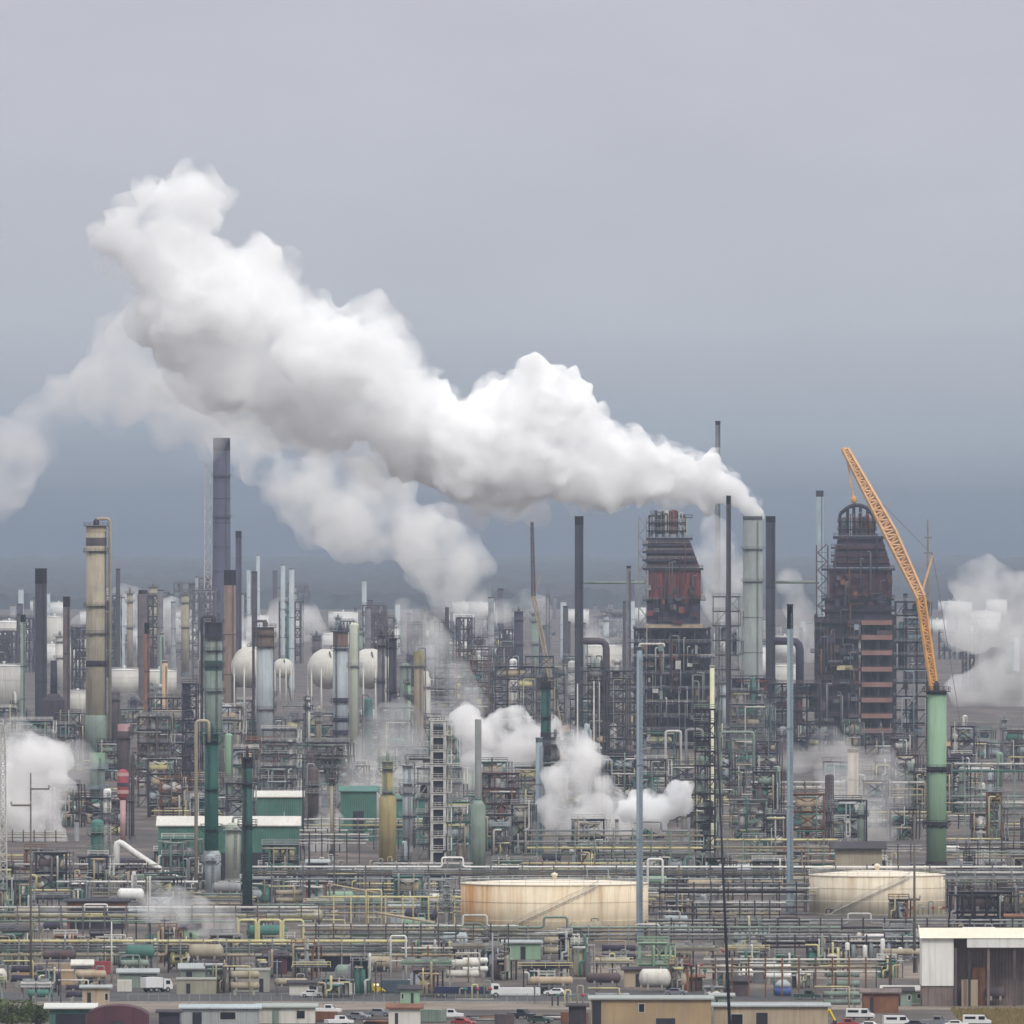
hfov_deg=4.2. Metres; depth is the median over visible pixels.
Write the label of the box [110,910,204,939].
pipe rack
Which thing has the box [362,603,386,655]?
process block
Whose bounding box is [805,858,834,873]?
process structure
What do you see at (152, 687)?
process column
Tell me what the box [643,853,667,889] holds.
process structure
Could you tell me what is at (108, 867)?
process structure
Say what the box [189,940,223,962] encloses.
horizontal drum
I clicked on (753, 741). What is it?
vapour pipe
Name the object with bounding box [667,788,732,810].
pipe rack
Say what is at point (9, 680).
storage tank
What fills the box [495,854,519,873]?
process structure
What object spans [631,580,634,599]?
smokestack
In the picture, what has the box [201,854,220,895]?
process column
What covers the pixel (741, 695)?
process structure
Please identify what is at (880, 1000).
shed
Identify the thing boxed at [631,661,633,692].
process column
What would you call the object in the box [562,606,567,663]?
smokestack
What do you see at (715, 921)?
horizontal drum
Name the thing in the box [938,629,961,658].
process block
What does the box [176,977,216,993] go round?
hut
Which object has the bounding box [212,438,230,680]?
smokestack
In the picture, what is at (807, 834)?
process structure
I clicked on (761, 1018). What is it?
door
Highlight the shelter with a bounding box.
[64,898,130,928]
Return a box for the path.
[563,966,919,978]
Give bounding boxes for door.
[56,1014,85,1023]
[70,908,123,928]
[87,992,90,1002]
[109,1021,124,1023]
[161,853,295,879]
[186,972,191,976]
[186,983,189,993]
[193,1012,201,1023]
[259,979,262,991]
[272,1010,278,1022]
[273,959,280,973]
[333,957,347,970]
[353,811,363,838]
[395,1013,397,1023]
[411,993,413,1002]
[413,820,415,845]
[441,1010,446,1021]
[520,947,525,958]
[592,1001,600,1023]
[636,974,639,986]
[656,1018,674,1023]
[756,1013,767,1023]
[870,997,872,1012]
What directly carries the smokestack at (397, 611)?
on the ground at (994, 699)
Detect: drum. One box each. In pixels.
[0,964,6,988]
[13,903,37,922]
[27,985,52,1001]
[42,946,75,968]
[43,918,62,931]
[75,965,106,991]
[108,855,141,867]
[117,885,143,905]
[125,941,154,967]
[128,903,155,913]
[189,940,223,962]
[212,879,240,895]
[227,963,255,967]
[248,921,287,952]
[274,973,306,986]
[294,868,315,880]
[295,906,322,924]
[327,888,352,895]
[335,965,347,977]
[341,865,364,876]
[345,892,382,920]
[366,952,389,973]
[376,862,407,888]
[403,914,425,927]
[404,905,437,920]
[429,891,453,921]
[442,928,467,957]
[521,857,541,865]
[529,972,572,1002]
[542,850,560,861]
[570,918,602,936]
[586,968,620,986]
[639,969,670,989]
[643,873,666,894]
[668,943,718,965]
[671,941,690,961]
[688,876,720,899]
[705,912,726,925]
[707,899,729,918]
[716,964,753,976]
[719,861,750,889]
[732,929,768,942]
[793,871,808,897]
[834,938,844,949]
[883,944,919,972]
[946,842,959,854]
[962,923,994,927]
[984,855,1004,865]
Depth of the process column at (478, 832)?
3493.82 m
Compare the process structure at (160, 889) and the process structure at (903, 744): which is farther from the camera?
the process structure at (903, 744)
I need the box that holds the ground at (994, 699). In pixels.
[0,609,1023,1023]
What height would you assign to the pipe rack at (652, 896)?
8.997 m
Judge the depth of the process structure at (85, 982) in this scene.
2747.27 m
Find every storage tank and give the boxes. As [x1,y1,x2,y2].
[0,618,27,662]
[0,661,19,707]
[30,601,32,613]
[47,614,62,643]
[47,642,54,666]
[50,601,62,616]
[70,644,85,679]
[70,688,85,715]
[80,611,85,626]
[112,666,137,694]
[133,628,137,650]
[136,635,164,659]
[150,666,176,693]
[176,611,191,627]
[180,629,194,657]
[242,640,249,647]
[246,629,251,645]
[251,614,268,628]
[276,624,285,644]
[322,632,348,654]
[328,610,357,630]
[449,612,474,631]
[449,641,475,662]
[453,600,474,613]
[460,872,648,940]
[468,600,494,617]
[568,609,588,627]
[586,644,621,673]
[635,607,645,625]
[714,633,724,651]
[763,650,765,674]
[775,634,795,658]
[775,663,795,694]
[808,864,945,915]
[930,618,946,634]
[938,600,959,613]
[944,600,971,616]
[971,609,1000,628]
[978,615,998,636]
[986,598,1006,616]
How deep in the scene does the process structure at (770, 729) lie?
5326.39 m
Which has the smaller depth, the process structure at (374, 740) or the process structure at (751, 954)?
the process structure at (751, 954)
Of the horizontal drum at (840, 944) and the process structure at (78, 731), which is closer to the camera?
the horizontal drum at (840, 944)
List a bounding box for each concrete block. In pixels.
[18,969,95,984]
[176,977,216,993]
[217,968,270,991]
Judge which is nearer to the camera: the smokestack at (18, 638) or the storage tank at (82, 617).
the smokestack at (18, 638)
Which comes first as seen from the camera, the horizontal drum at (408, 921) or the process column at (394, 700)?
the horizontal drum at (408, 921)
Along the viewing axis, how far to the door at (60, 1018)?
2537.85 m
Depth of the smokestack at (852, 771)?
4198.55 m
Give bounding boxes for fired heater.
[39,660,64,738]
[597,660,615,736]
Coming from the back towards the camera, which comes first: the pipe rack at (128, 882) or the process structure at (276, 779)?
the process structure at (276, 779)
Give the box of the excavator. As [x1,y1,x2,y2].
[828,1009,836,1023]
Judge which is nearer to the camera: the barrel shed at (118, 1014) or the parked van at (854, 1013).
the barrel shed at (118, 1014)
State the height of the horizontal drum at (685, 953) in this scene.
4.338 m
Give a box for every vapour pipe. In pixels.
[113,839,193,879]
[194,719,210,898]
[646,858,663,916]
[664,730,681,801]
[685,728,703,778]
[719,731,754,798]
[955,767,993,806]
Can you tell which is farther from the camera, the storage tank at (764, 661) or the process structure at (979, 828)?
the storage tank at (764, 661)
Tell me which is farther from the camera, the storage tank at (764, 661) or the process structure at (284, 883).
the storage tank at (764, 661)
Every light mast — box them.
[3,946,12,979]
[56,958,64,1002]
[58,960,58,995]
[100,937,108,960]
[111,922,112,982]
[160,919,168,966]
[164,926,172,972]
[272,961,281,995]
[277,952,285,977]
[292,757,338,848]
[308,842,310,897]
[314,902,322,936]
[377,959,385,994]
[435,607,458,694]
[577,684,577,743]
[593,681,594,780]
[652,913,660,956]
[657,898,666,940]
[872,965,880,987]
[891,950,891,984]
[924,520,932,689]
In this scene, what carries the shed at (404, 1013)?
on the ground at (994, 699)
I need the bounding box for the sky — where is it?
[0,0,1023,559]
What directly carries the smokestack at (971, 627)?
on the ground at (994, 699)
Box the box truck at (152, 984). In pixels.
[140,977,172,991]
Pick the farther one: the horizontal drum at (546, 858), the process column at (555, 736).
the process column at (555, 736)
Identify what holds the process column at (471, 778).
on the ground at (994, 699)
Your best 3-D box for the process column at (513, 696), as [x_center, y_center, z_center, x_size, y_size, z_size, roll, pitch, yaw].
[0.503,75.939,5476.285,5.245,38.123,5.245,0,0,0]
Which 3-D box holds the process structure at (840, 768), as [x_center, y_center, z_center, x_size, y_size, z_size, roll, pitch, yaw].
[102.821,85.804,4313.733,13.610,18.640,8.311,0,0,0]
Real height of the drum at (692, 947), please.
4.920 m
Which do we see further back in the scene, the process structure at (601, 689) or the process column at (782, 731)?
the process structure at (601, 689)
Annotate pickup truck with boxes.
[315,1004,341,1012]
[324,1015,353,1023]
[363,1019,388,1023]
[447,1009,463,1017]
[466,1015,494,1020]
[507,1009,535,1018]
[542,1014,560,1019]
[793,990,820,999]
[831,1018,860,1023]
[922,1016,949,1023]
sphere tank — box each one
[231,643,256,729]
[274,655,293,706]
[307,645,332,722]
[359,645,388,728]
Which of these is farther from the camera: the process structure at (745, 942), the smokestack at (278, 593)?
the smokestack at (278, 593)
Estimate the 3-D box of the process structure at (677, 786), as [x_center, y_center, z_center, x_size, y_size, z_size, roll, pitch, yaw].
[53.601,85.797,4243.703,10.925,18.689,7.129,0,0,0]
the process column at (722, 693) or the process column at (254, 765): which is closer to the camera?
the process column at (254, 765)
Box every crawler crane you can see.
[530,522,573,735]
[841,447,961,754]
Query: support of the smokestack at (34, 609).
on the ground at (994, 699)
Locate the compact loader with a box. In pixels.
[372,983,389,993]
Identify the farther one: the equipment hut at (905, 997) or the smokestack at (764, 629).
the smokestack at (764, 629)
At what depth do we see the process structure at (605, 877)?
3318.69 m
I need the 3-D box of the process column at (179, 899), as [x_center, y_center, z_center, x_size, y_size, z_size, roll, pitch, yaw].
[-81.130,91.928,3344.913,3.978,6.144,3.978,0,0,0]
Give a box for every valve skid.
[9,952,40,966]
[32,922,50,939]
[45,893,69,908]
[68,870,87,880]
[189,880,204,891]
[234,918,273,924]
[317,931,346,936]
[319,854,342,869]
[369,856,400,865]
[457,980,493,999]
[549,985,584,1006]
[595,949,626,968]
[636,945,657,952]
[684,962,703,971]
[689,969,707,979]
[704,948,741,958]
[824,908,837,914]
[882,853,898,865]
[908,901,946,915]
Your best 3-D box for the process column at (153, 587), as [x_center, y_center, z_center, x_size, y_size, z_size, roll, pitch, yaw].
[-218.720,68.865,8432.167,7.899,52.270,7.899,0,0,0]
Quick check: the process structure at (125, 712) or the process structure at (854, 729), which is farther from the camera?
the process structure at (125, 712)
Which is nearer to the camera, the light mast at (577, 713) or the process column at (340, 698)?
the light mast at (577, 713)
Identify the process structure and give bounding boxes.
[0,705,19,743]
[0,708,30,728]
[0,861,20,883]
[0,875,35,913]
[0,884,13,919]
[0,924,35,963]
[1,722,23,743]
[1,738,20,797]
[1,767,21,806]
[2,731,26,787]
[7,775,52,833]
[10,717,56,768]
[12,742,52,790]
[23,844,52,880]
[26,719,41,743]
[32,847,73,888]
[36,964,61,990]
[41,721,79,762]
[42,722,73,748]
[50,780,85,826]
[53,929,84,946]
[54,710,84,760]
[67,879,92,897]
[70,724,83,738]
[74,966,105,984]
[75,793,100,823]
[84,850,114,891]
[85,927,119,946]
[86,858,118,879]
[96,936,128,964]
[97,739,117,780]
[100,792,128,835]
[107,711,136,726]
[117,758,145,788]
[118,946,150,967]
[120,706,150,734]
[123,862,147,884]
[132,748,145,786]
[136,712,174,807]
[144,710,181,746]
[144,873,181,909]
[145,934,156,952]
[146,738,188,793]
[146,755,180,817]
[147,694,190,750]
[150,695,181,737]
[153,846,157,874]
[156,775,193,814]
[157,923,184,962]
[158,833,202,889]
[167,936,201,970]
[173,747,203,784]
[179,679,201,789]
[181,782,221,814]
[189,794,204,815]
[198,790,234,815]
[204,959,235,992]
[207,927,240,964]
[222,697,255,723]
[222,703,246,771]
[225,778,256,815]
[233,709,245,745]
[233,745,261,790]
[237,874,279,902]
[242,727,256,756]
[245,716,285,729]
[245,736,280,786]
[246,913,273,946]
[253,792,255,815]
[254,949,277,976]
[258,860,286,873]
[259,725,301,790]
[261,839,304,888]
[267,871,292,895]
[276,765,299,783]
[279,932,301,949]
[281,742,315,795]
[282,702,316,743]
[291,936,321,977]
[301,759,325,792]
[303,710,332,746]
[304,876,333,902]
[305,738,354,807]
[317,972,353,997]
[325,865,362,887]
[326,756,354,805]
[334,741,357,767]
[335,762,369,785]
[347,953,376,994]
[348,709,373,725]
[354,939,384,949]
[359,716,375,728]
[370,767,398,790]
[373,719,388,751]
[379,704,416,771]
[383,862,402,892]
[390,871,429,901]
[404,742,429,788]
[405,713,444,748]
[405,754,446,802]
[410,962,443,995]
[411,691,444,721]
[411,935,446,958]
[416,763,467,858]
[427,722,461,780]
[427,868,456,899]
[430,674,451,687]
[430,716,451,862]
[431,686,453,715]
[434,664,479,741]
[437,669,466,734]
[446,797,472,859]
[446,939,471,958]
[448,791,484,853]
[453,807,470,846]
[455,646,493,747]
[461,661,486,739]
[464,676,491,723]
[467,652,490,690]
[467,665,508,727]
[474,927,505,964]
[480,644,514,709]
[482,757,512,817]
[482,768,525,847]
[485,944,507,976]
[486,809,514,850]
[489,953,516,979]
[490,821,512,855]
[492,856,527,880]
[494,638,510,663]
[494,663,536,753]
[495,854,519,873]
[509,858,537,879]
[510,799,536,854]
[514,763,545,819]
[516,674,539,762]
[520,673,530,711]
[522,960,561,984]
[524,653,557,742]
[537,970,561,993]
[540,664,567,678]
[542,671,566,721]
[542,740,580,804]
[555,928,579,961]
[556,775,588,819]
[557,818,588,851]
[561,656,594,692]
[565,776,593,815]
[566,669,590,724]
[569,696,592,737]
[569,934,594,976]
[571,814,610,855]
[571,843,596,871]
[580,667,636,751]
[587,663,608,771]
[589,682,616,717]
[603,752,636,813]
[604,864,635,880]
[606,674,630,758]
[608,750,650,802]
[614,686,633,734]
[625,880,653,915]
[631,772,657,838]
[634,755,671,822]
[637,936,675,968]
[643,727,679,783]
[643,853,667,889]
[658,945,680,968]
[661,849,694,889]
[665,893,696,925]
[666,957,696,991]
[669,761,703,821]
[687,789,708,846]
[693,704,721,860]
[694,852,731,896]
[696,806,719,849]
[703,980,731,994]
[706,749,735,803]
[711,955,746,990]
[712,593,743,737]
[714,672,718,711]
[716,724,756,764]
[716,765,749,798]
[729,700,768,773]
[729,795,772,838]
[731,675,775,734]
[731,688,766,755]
[731,736,765,786]
[737,916,768,953]
[737,944,766,961]
[742,833,771,873]
[744,704,775,757]
[750,767,781,833]
[751,855,786,889]
[755,737,782,786]
[763,700,786,747]
[765,809,786,863]
[768,680,823,750]
[773,949,800,970]
[774,847,811,886]
[791,962,814,987]
[793,789,830,849]
[795,804,822,838]
[796,719,836,744]
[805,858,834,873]
[805,934,837,965]
[814,815,850,849]
[820,757,862,802]
[824,942,848,976]
[828,839,860,865]
[834,795,867,840]
[842,933,868,955]
[843,719,864,745]
[861,776,892,827]
[864,730,908,754]
[874,758,899,785]
[877,953,903,977]
[882,855,891,869]
[883,924,918,958]
[888,804,920,839]
[888,894,912,918]
[890,734,915,791]
[892,751,923,805]
[894,598,932,749]
[897,724,916,747]
[904,925,919,948]
[910,864,947,907]
[914,768,925,813]
[946,743,975,771]
[946,753,965,793]
[946,755,970,812]
[946,886,1019,925]
[950,722,979,781]
[950,862,978,904]
[951,750,976,790]
[956,727,995,739]
[960,738,991,758]
[970,809,1006,841]
[977,741,1011,757]
[985,787,1008,850]
[985,869,1022,909]
[998,882,1023,913]
[1001,726,1023,780]
[1007,728,1022,748]
[1009,850,1023,883]
[1019,813,1023,849]
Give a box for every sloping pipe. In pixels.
[328,883,375,920]
[375,911,434,944]
[421,921,445,944]
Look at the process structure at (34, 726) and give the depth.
5582.63 m
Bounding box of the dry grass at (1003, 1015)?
[951,1006,1023,1023]
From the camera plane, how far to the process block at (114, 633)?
7951.30 m
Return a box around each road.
[0,992,861,1000]
[40,909,460,913]
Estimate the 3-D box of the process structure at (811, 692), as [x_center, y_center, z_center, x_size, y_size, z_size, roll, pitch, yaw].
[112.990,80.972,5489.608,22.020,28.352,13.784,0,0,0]
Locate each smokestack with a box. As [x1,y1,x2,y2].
[10,605,15,619]
[17,603,22,613]
[17,614,19,663]
[18,589,23,613]
[20,614,25,743]
[33,597,34,651]
[34,568,46,740]
[47,593,49,616]
[63,596,70,728]
[115,568,120,666]
[120,597,125,667]
[138,590,146,706]
[143,623,149,741]
[157,589,163,668]
[159,632,163,683]
[162,660,167,744]
[170,601,176,669]
[195,576,197,666]
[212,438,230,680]
[223,570,235,724]
[235,531,241,686]
[242,594,244,640]
[247,569,250,630]
[251,571,257,645]
[256,554,259,626]
[272,571,276,620]
[277,588,280,624]
[280,564,284,657]
[288,568,294,691]
[362,580,366,644]
[364,607,370,648]
[368,600,372,633]
[395,603,400,655]
[405,613,410,660]
[409,626,413,662]
[429,618,433,636]
[450,612,452,629]
[458,617,460,666]
[488,597,493,662]
[497,588,503,631]
[511,608,513,628]
[534,737,543,852]
[537,601,542,668]
[543,607,545,629]
[546,608,551,653]
[552,597,556,618]
[560,601,565,660]
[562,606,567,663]
[568,621,570,661]
[574,516,583,741]
[583,623,585,644]
[593,604,597,634]
[608,603,612,616]
[622,601,625,675]
[626,566,631,744]
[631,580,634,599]
[631,600,634,648]
[635,643,664,942]
[710,666,714,851]
[715,421,720,688]
[725,496,731,754]
[736,623,737,660]
[741,516,764,725]
[763,619,765,644]
[765,516,775,730]
[776,625,781,635]
[786,604,793,911]
[799,627,803,643]
[800,620,805,631]
[806,623,812,646]
[815,490,823,616]
[847,748,857,822]
[902,593,907,688]
[919,630,921,678]
[969,624,973,641]
[1013,636,1019,671]
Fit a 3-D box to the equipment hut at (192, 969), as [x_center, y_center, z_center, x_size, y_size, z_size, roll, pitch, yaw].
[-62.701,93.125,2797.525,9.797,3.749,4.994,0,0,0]
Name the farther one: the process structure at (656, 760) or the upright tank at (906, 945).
the process structure at (656, 760)
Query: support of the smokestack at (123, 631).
on the ground at (994, 699)
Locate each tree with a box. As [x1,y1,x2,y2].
[0,999,35,1023]
[24,1004,48,1023]
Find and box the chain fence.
[138,994,578,1003]
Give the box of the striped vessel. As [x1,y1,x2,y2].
[117,769,128,840]
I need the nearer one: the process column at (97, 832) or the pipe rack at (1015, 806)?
the process column at (97, 832)
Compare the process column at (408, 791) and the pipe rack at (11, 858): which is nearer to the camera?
the pipe rack at (11, 858)
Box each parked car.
[300,990,321,996]
[346,1012,370,1019]
[366,1008,388,1016]
[451,1018,475,1023]
[527,1015,552,1023]
[543,988,563,995]
[664,988,687,994]
[862,1021,875,1023]
[904,1020,927,1023]
[945,1020,967,1023]
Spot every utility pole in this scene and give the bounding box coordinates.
[10,773,49,999]
[491,933,498,995]
[834,962,836,990]
[885,954,894,984]
[908,815,920,972]
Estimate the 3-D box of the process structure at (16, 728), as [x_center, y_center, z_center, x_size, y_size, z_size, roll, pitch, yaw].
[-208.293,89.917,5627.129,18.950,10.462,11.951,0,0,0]
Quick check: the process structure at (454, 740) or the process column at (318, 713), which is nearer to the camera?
the process structure at (454, 740)
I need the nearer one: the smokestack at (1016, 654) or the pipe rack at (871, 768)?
the pipe rack at (871, 768)
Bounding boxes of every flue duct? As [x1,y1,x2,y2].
[583,638,609,740]
[584,581,645,583]
[774,637,803,739]
[776,581,818,583]
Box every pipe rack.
[0,853,71,867]
[0,904,319,943]
[0,933,407,971]
[1,801,27,823]
[1,810,54,828]
[2,830,66,841]
[9,855,201,882]
[26,913,102,929]
[28,888,69,902]
[40,764,82,777]
[44,790,113,811]
[55,879,200,905]
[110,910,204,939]
[152,809,221,819]
[173,771,224,791]
[191,892,255,905]
[218,879,332,895]
[252,857,1023,911]
[254,902,337,919]
[298,914,525,966]
[299,828,349,852]
[299,832,368,863]
[304,818,338,832]
[310,817,470,851]
[319,895,460,923]
[333,945,459,968]
[346,760,378,783]
[356,881,437,909]
[360,773,455,778]
[363,820,470,849]
[372,861,472,895]
[395,923,449,953]
[401,770,448,785]
[417,888,460,911]
[436,916,846,956]
[453,904,460,916]
[493,794,556,821]
[504,760,696,802]
[509,802,569,817]
[517,861,645,879]
[524,821,704,889]
[561,769,592,790]
[580,858,646,878]
[595,843,675,864]
[599,820,649,843]
[620,779,667,798]
[644,921,717,936]
[648,757,697,764]
[648,798,747,826]
[648,882,811,925]
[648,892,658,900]
[652,913,1023,945]
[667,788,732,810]
[668,876,740,889]
[674,886,818,911]
[694,900,785,941]
[697,957,883,997]
[714,837,836,889]
[718,815,764,837]
[732,849,833,876]
[736,772,768,777]
[737,849,834,873]
[742,785,845,805]
[751,774,923,816]
[759,934,919,957]
[786,780,890,791]
[799,844,921,869]
[822,868,938,873]
[825,932,883,938]
[858,765,896,777]
[867,810,953,835]
[881,788,923,807]
[888,815,975,828]
[941,870,1023,915]
[945,850,1023,869]
[946,837,1004,868]
[952,762,1023,835]
[956,840,1023,868]
[966,772,982,780]
[968,781,987,794]
[1003,799,1023,828]
[1005,822,1019,839]
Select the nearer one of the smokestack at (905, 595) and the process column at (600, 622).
the smokestack at (905, 595)
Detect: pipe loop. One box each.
[232,919,265,964]
[250,919,289,965]
[274,919,312,949]
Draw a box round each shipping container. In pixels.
[34,963,70,968]
[92,961,110,972]
[117,980,131,991]
[315,1011,336,1020]
[349,983,354,994]
[382,980,409,992]
[421,1009,446,1021]
[495,1014,513,1023]
[499,987,539,994]
[561,1012,588,1022]
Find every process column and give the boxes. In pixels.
[3,723,11,743]
[10,692,18,728]
[43,767,58,823]
[53,631,62,689]
[70,625,74,643]
[83,517,111,761]
[86,753,108,813]
[86,819,108,883]
[99,785,115,854]
[112,690,122,747]
[114,723,133,803]
[120,868,131,887]
[125,589,134,667]
[126,872,140,905]
[127,693,139,711]
[127,751,138,842]
[147,582,159,667]
[150,680,155,706]
[155,684,161,703]
[165,590,172,634]
[171,879,183,904]
[179,589,190,676]
[183,759,193,791]
[184,859,193,887]
[188,791,201,805]
[191,684,203,738]
[200,615,224,775]
[200,723,222,889]
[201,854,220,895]
[221,730,235,815]
[221,816,241,880]
[222,704,234,748]
[237,746,256,913]
[241,750,255,795]
[252,620,276,765]
[255,762,269,790]
[284,598,288,687]
[287,584,297,650]
[303,695,312,752]
[304,750,313,823]
[305,763,322,826]
[310,631,322,654]
[313,703,323,741]
[326,771,337,854]
[330,624,348,754]
[334,614,341,630]
[346,623,361,772]
[359,623,364,650]
[361,694,375,758]
[374,628,388,766]
[378,751,396,865]
[385,631,399,760]
[387,694,402,769]
[390,619,399,661]
[392,619,402,645]
[393,769,400,794]
[397,663,413,748]
[397,837,410,865]
[398,755,416,851]
[403,675,413,764]
[411,647,426,745]
[416,883,432,927]
[420,607,429,618]
[423,632,436,687]
[424,667,433,740]
[425,625,428,636]
[426,611,433,622]
[439,874,451,924]
[449,665,459,694]
[464,760,474,804]
[471,719,485,880]
[473,650,484,673]
[494,625,500,653]
[501,660,509,731]
[510,656,518,726]
[510,753,523,782]
[512,606,524,668]
[529,608,540,676]
[537,673,553,802]
[551,677,558,735]
[551,729,563,777]
[566,661,574,722]
[579,724,592,802]
[583,644,587,704]
[590,745,605,825]
[592,655,601,700]
[598,613,602,626]
[600,607,610,616]
[601,610,610,642]
[612,659,622,704]
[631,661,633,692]
[643,741,650,812]
[651,787,667,840]
[659,846,671,855]
[672,868,687,899]
[677,781,692,840]
[696,894,709,918]
[700,767,708,803]
[717,676,725,743]
[724,855,736,904]
[747,675,757,734]
[761,805,774,837]
[769,766,783,827]
[775,679,777,701]
[776,723,786,780]
[821,774,837,849]
[853,800,868,840]
[903,758,917,816]
[921,771,925,819]
[922,681,950,869]
[949,859,962,869]
[955,767,968,824]
[961,715,966,742]
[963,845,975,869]
[974,783,987,812]
[984,767,996,810]
[993,752,1005,790]
[997,861,1010,877]
[999,712,1009,774]
[1003,637,1013,673]
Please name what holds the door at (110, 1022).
in the barrel shed at (118, 1014)
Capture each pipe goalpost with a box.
[365,889,381,943]
[390,935,406,979]
[412,896,428,944]
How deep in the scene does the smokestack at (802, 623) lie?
10969.61 m
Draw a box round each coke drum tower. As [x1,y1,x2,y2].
[628,510,714,748]
[810,503,894,744]
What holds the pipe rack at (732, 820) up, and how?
on the ground at (994, 699)
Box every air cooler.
[0,923,18,928]
[0,974,6,998]
[16,979,54,1004]
[32,893,69,910]
[119,872,159,887]
[292,959,330,979]
[303,896,354,916]
[397,957,455,985]
[449,941,505,969]
[461,864,488,869]
[518,960,572,986]
[591,955,632,972]
[724,943,769,961]
[795,881,808,902]
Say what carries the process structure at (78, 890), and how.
on the ground at (994, 699)
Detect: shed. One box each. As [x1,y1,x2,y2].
[44,1003,98,1023]
[86,1004,148,1023]
[155,1009,182,1023]
[156,816,301,879]
[178,1004,262,1023]
[254,791,304,838]
[256,1003,318,1022]
[263,950,393,970]
[264,953,289,973]
[338,786,378,840]
[385,1003,423,1023]
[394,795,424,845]
[565,1003,589,1023]
[689,974,705,989]
[708,993,734,1011]
[729,975,751,995]
[742,962,775,982]
[829,841,886,869]
[859,988,901,1012]
[917,928,1023,1005]
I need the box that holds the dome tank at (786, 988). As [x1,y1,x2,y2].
[774,978,790,995]
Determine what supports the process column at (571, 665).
on the ground at (994, 699)
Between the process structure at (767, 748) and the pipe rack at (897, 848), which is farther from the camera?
the process structure at (767, 748)
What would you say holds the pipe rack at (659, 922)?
on the ground at (994, 699)
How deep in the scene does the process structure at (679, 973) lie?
2737.51 m
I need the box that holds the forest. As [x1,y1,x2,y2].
[0,554,1023,608]
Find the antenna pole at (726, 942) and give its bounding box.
[715,712,730,1023]
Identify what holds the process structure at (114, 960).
on the ground at (994, 699)
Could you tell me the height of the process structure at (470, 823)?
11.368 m
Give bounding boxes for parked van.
[846,1008,874,1019]
[882,1015,909,1023]
[963,1015,990,1023]
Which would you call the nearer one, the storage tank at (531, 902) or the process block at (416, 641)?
the storage tank at (531, 902)
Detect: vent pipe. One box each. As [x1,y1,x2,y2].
[74,819,79,841]
[615,819,618,855]
[686,814,690,861]
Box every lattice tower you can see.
[0,721,7,883]
[149,713,155,804]
[204,461,211,614]
[545,591,549,675]
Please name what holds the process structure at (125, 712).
on the ground at (994, 699)
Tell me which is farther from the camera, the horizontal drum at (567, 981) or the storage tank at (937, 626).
the storage tank at (937, 626)
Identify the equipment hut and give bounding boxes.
[71,959,94,968]
[76,855,111,867]
[79,985,112,1005]
[116,968,159,987]
[177,923,201,939]
[178,963,222,976]
[286,980,320,994]
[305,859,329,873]
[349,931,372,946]
[388,904,419,922]
[397,985,422,1002]
[501,940,542,959]
[621,966,659,986]
[880,985,919,1002]
[883,987,914,1005]
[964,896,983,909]
[1003,914,1023,925]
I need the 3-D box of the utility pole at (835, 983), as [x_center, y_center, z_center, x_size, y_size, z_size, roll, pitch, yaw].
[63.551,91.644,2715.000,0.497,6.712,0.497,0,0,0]
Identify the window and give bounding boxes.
[104,993,107,1000]
[220,1012,235,1019]
[296,1010,304,1018]
[638,1003,644,1012]
[731,1014,742,1023]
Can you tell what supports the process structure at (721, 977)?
on the ground at (994, 699)
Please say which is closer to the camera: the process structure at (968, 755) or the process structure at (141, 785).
the process structure at (968, 755)
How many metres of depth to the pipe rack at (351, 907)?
3185.05 m
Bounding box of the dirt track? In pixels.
[3,1001,1023,1009]
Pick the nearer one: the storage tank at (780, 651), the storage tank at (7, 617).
the storage tank at (780, 651)
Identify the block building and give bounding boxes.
[588,995,714,1023]
[711,1002,830,1023]
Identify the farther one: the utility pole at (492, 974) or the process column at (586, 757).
the process column at (586, 757)
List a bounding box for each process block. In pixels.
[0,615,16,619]
[0,628,15,664]
[0,629,14,664]
[0,639,11,664]
[16,616,34,671]
[71,625,85,689]
[106,593,121,667]
[106,600,121,676]
[115,592,137,648]
[125,605,137,628]
[137,590,156,667]
[147,588,169,653]
[173,580,206,659]
[190,597,207,628]
[192,588,219,688]
[198,576,212,610]
[244,594,246,632]
[278,599,303,663]
[296,583,309,626]
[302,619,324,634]
[340,619,355,630]
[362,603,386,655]
[371,610,385,641]
[371,617,396,655]
[407,624,424,685]
[415,636,438,652]
[434,619,454,666]
[455,615,474,666]
[467,616,487,657]
[499,627,513,680]
[597,617,626,636]
[607,612,626,633]
[609,640,626,656]
[741,640,765,653]
[908,630,924,681]
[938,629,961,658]
[962,631,981,691]
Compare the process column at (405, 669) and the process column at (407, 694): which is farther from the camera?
the process column at (405, 669)
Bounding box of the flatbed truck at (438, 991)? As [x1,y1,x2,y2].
[432,983,500,997]
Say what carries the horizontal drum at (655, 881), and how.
on the ground at (994, 699)
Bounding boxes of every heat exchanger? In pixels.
[3,960,43,986]
[58,979,88,1002]
[104,934,133,943]
[113,955,148,967]
[223,965,259,994]
[268,886,301,903]
[322,919,352,943]
[439,954,478,982]
[455,952,487,976]
[535,932,577,958]
[588,987,629,994]
[594,940,635,964]
[646,955,680,965]
[650,893,674,908]
[658,911,687,933]
[712,914,744,936]
[763,964,791,983]
[814,986,860,1008]
[820,965,859,990]
[855,929,888,945]
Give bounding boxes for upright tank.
[845,942,849,962]
[851,944,855,958]
[856,932,862,957]
[863,945,866,962]
[869,939,872,958]
[873,944,878,957]
[880,939,884,958]
[886,942,890,955]
[898,947,902,963]
[903,935,909,960]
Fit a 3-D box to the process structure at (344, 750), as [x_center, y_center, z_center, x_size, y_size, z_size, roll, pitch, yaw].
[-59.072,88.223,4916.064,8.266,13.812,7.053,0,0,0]
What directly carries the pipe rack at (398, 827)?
on the ground at (994, 699)

